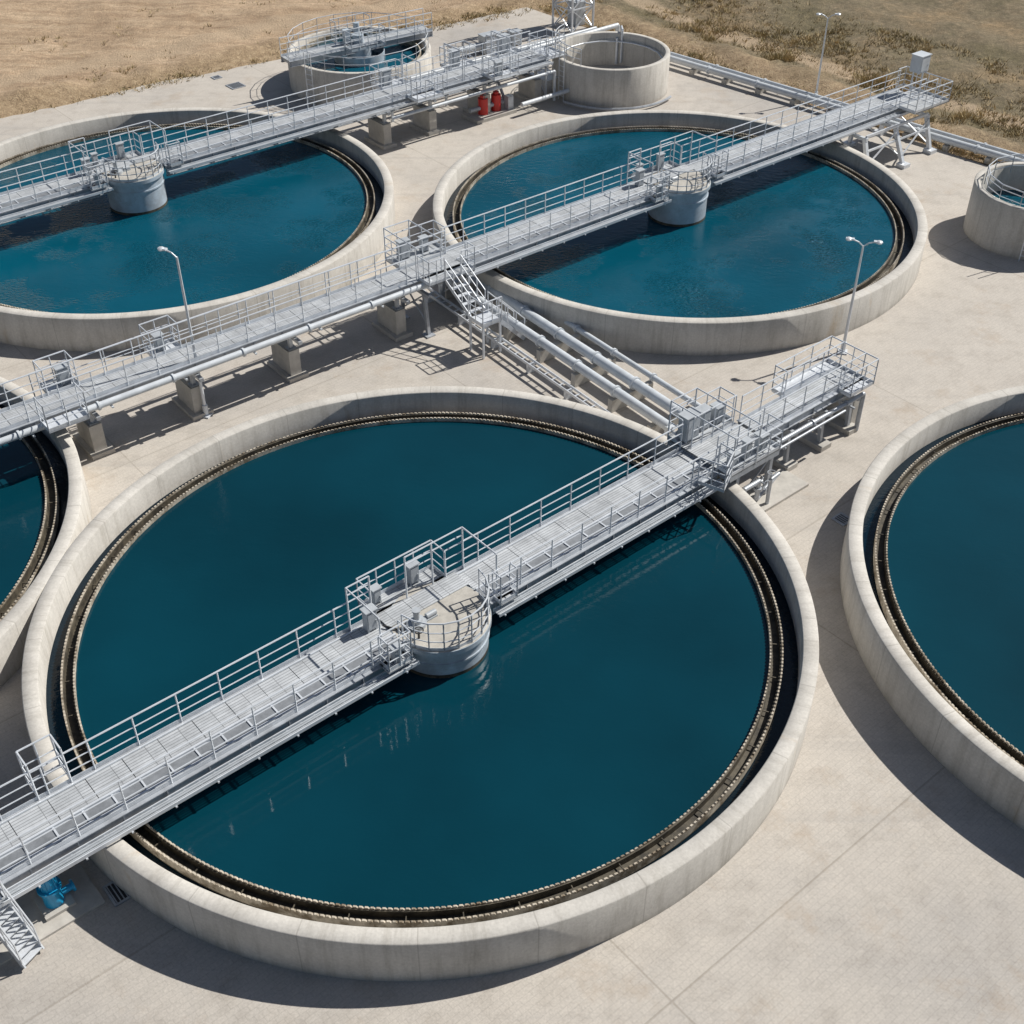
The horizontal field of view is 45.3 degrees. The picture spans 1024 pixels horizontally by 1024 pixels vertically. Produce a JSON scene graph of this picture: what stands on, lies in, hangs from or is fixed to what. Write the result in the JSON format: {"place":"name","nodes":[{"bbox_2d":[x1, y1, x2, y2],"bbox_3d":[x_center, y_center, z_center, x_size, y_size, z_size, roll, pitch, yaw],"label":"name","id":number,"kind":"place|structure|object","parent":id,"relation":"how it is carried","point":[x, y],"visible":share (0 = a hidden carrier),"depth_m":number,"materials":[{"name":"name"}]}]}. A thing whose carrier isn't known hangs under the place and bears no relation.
{"place":"outdoors","nodes":[
{"label":"outdoors","id":0,"kind":"place"},
{"bbox_2d":[0,8,1023,1023],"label":"pavement","id":1,"kind":"structure","parent":0,"point":[873,872],"depth_m":34.64,"materials":[{"name":"concrete"}]},
{"bbox_2d":[0,377,91,687],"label":"clarifier tank","id":2,"kind":"object","parent":1,"relation":"on","point":[45,512],"visible":0.84,"depth_m":42.40,"materials":[{"name":"concrete"}]},
{"bbox_2d":[0,863,104,965],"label":"equipment plinth","id":3,"kind":"structure","parent":1,"relation":"on","point":[87,896],"depth_m":31.49,"materials":[{"name":"concrete"}]},
{"bbox_2d":[33,870,76,921],"bbox_3d":[-11.689,9.525,31.217,0.960,1.320,0.800,-28,46,-30],"label":"pump","id":4,"kind":"object","parent":3,"relation":"on","point":[54,899],"visible":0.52,"depth_m":31.26,"materials":[{"name":"blue paint"}]},
{"bbox_2d":[102,881,130,906],"bbox_3d":[-10.150,9.818,31.965,0.760,0.050,0.760,-28,46,-30],"label":"drain grate","id":5,"kind":"object","parent":1,"relation":"on","point":[116,894],"visible":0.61,"depth_m":31.84,"materials":[{"name":"metal"}]},
{"bbox_2d":[157,246,212,418],"bbox_3d":[-12.454,-6.739,46.806,0.940,7.240,0.400,13,41,15],"label":"street lamp","id":6,"kind":"object","parent":1,"relation":"on","point":[204,404],"visible":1,"depth_m":46.44,"materials":[{"name":"metal"}]},
{"bbox_2d":[0,107,394,351],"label":"clarifier tank","id":7,"kind":"object","parent":1,"relation":"on","point":[92,274],"visible":0.87,"depth_m":59.41,"materials":[{"name":"concrete"}]},
{"bbox_2d":[211,75,222,79],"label":"drain grate","id":8,"kind":"object","parent":1,"relation":"on","point":[216,77],"visible":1,"depth_m":78.84,"materials":[{"name":"metal"}]},
{"bbox_2d":[225,81,245,89],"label":"drain grate","id":9,"kind":"object","parent":1,"relation":"on","point":[236,85],"visible":1,"depth_m":77.73,"materials":[{"name":"metal"}]},
{"bbox_2d":[0,23,619,224],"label":"clarifier bridge","id":10,"kind":"structure","parent":1,"relation":"on","point":[130,183],"depth_m":65.91,"materials":[{"name":"metal"}]},
{"bbox_2d":[279,8,432,104],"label":"thickener tank","id":11,"kind":"object","parent":1,"relation":"on","point":[317,58],"visible":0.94,"depth_m":76.05,"materials":[{"name":"concrete"}]},
{"bbox_2d":[0,386,784,967],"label":"clarifier bridge","id":12,"kind":"structure","parent":1,"relation":"on","point":[434,620],"depth_m":35.69,"materials":[{"name":"metal"}]},
{"bbox_2d":[21,386,818,981],"bbox_3d":[-2.700,3.309,38.895,24.160,1.700,24.160,-15,41,-18],"label":"clarifier tank","id":13,"kind":"object","parent":1,"relation":"on","point":[605,748],"visible":0.87,"depth_m":36.24,"materials":[{"name":"concrete"}]},
{"bbox_2d":[0,50,952,460],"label":"clarifier bridge","id":14,"kind":"structure","parent":1,"relation":"on","point":[670,194],"depth_m":53.18,"materials":[{"name":"metal"}]},
{"bbox_2d":[462,81,516,124],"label":"valve skid","id":15,"kind":"object","parent":1,"relation":"on","point":[500,107],"visible":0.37,"depth_m":73.44,"materials":[{"name":"metal"}]},
{"bbox_2d":[457,28,522,54],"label":"equipment skid","id":16,"kind":"object","parent":1,"relation":"on","point":[481,37],"visible":0.58,"depth_m":82.10,"materials":[{"name":"grey paint"}]},
{"bbox_2d":[528,29,565,94],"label":"access platform","id":17,"kind":"structure","parent":1,"relation":"on","point":[553,53],"depth_m":75.08,"materials":[{"name":"metal"}]},
{"bbox_2d":[423,274,700,435],"bbox_3d":[1.809,-7.003,52.019,3.417,1.136,15.699,-25,45,-28],"label":"pipeline","id":18,"kind":"object","parent":1,"relation":"on","point":[600,367],"visible":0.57,"depth_m":50.77,"materials":[{"name":"grey paint"}]},
{"bbox_2d":[552,0,594,32],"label":"lattice tower","id":19,"kind":"structure","parent":1,"relation":"on","point":[576,14],"depth_m":86.28,"materials":[{"name":"metal"}]},
{"bbox_2d":[552,24,669,107],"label":"storage tank","id":20,"kind":"object","parent":1,"relation":"on","point":[613,69],"visible":0.9,"depth_m":75.12,"materials":[{"name":"concrete"}]},
{"bbox_2d":[563,95,671,110],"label":"base","id":21,"kind":"object","parent":1,"relation":"on","point":[619,109],"visible":1,"depth_m":74.35,"materials":[{"name":"concrete"}]},
{"bbox_2d":[433,110,927,355],"bbox_3d":[8.150,-14.832,61.443,24.160,1.700,24.160,-5,39,-6],"label":"clarifier tank","id":22,"kind":"object","parent":1,"relation":"on","point":[765,259],"visible":0.87,"depth_m":58.91,"materials":[{"name":"concrete"}]},
{"bbox_2d":[747,468,808,511],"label":"equipment plinth","id":23,"kind":"structure","parent":1,"relation":"on","point":[786,484],"depth_m":45.04,"materials":[{"name":"concrete"}]},
{"bbox_2d":[736,336,878,471],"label":"access walkway","id":24,"kind":"structure","parent":1,"relation":"on","point":[827,392],"depth_m":46.26,"materials":[{"name":"metal"}]},
{"bbox_2d":[831,512,848,526],"bbox_3d":[11.800,0.259,43.846,0.560,0.050,0.560,-28,46,-30],"label":"drain grate","id":25,"kind":"object","parent":1,"relation":"on","point":[841,518],"visible":0.84,"depth_m":43.84,"materials":[{"name":"metal"}]},
{"bbox_2d":[670,52,1023,164],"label":"pipeline","id":26,"kind":"object","parent":1,"relation":"on","point":[797,96],"visible":0.61,"depth_m":74.56,"materials":[{"name":"grey paint"}]},
{"bbox_2d":[838,237,882,354],"bbox_3d":[14.200,-8.931,51.085,1.480,5.290,0.400,10,40,12],"label":"street lamp","id":27,"kind":"object","parent":1,"relation":"on","point":[879,242],"visible":0.95,"depth_m":50.90,"materials":[{"name":"metal"}]},
{"bbox_2d":[840,385,1023,829],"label":"clarifier tank","id":28,"kind":"object","parent":1,"relation":"on","point":[932,573],"visible":1,"depth_m":39.79,"materials":[{"name":"concrete"}]},
{"bbox_2d":[963,154,1023,261],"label":"storage tank","id":29,"kind":"object","parent":1,"relation":"on","point":[994,220],"visible":1,"depth_m":59.90,"materials":[{"name":"concrete"}]},
{"bbox_2d":[0,0,1023,165],"bbox_3d":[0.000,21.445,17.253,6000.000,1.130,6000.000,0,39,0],"label":"ground","id":30,"kind":"structure","parent":0,"point":[980,29],"depth_m":84.92,"materials":[{"name":"brown soil"}]},
{"bbox_2d":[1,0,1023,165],"bbox_3d":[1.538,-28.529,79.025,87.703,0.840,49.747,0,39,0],"label":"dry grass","id":31,"kind":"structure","parent":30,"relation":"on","point":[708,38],"depth_m":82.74,"materials":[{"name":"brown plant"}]},
{"bbox_2d":[814,13,840,93],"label":"street lamp","id":32,"kind":"object","parent":30,"relation":"on","point":[817,85],"visible":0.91,"depth_m":73.93,"materials":[{"name":"metal"}]}
]}

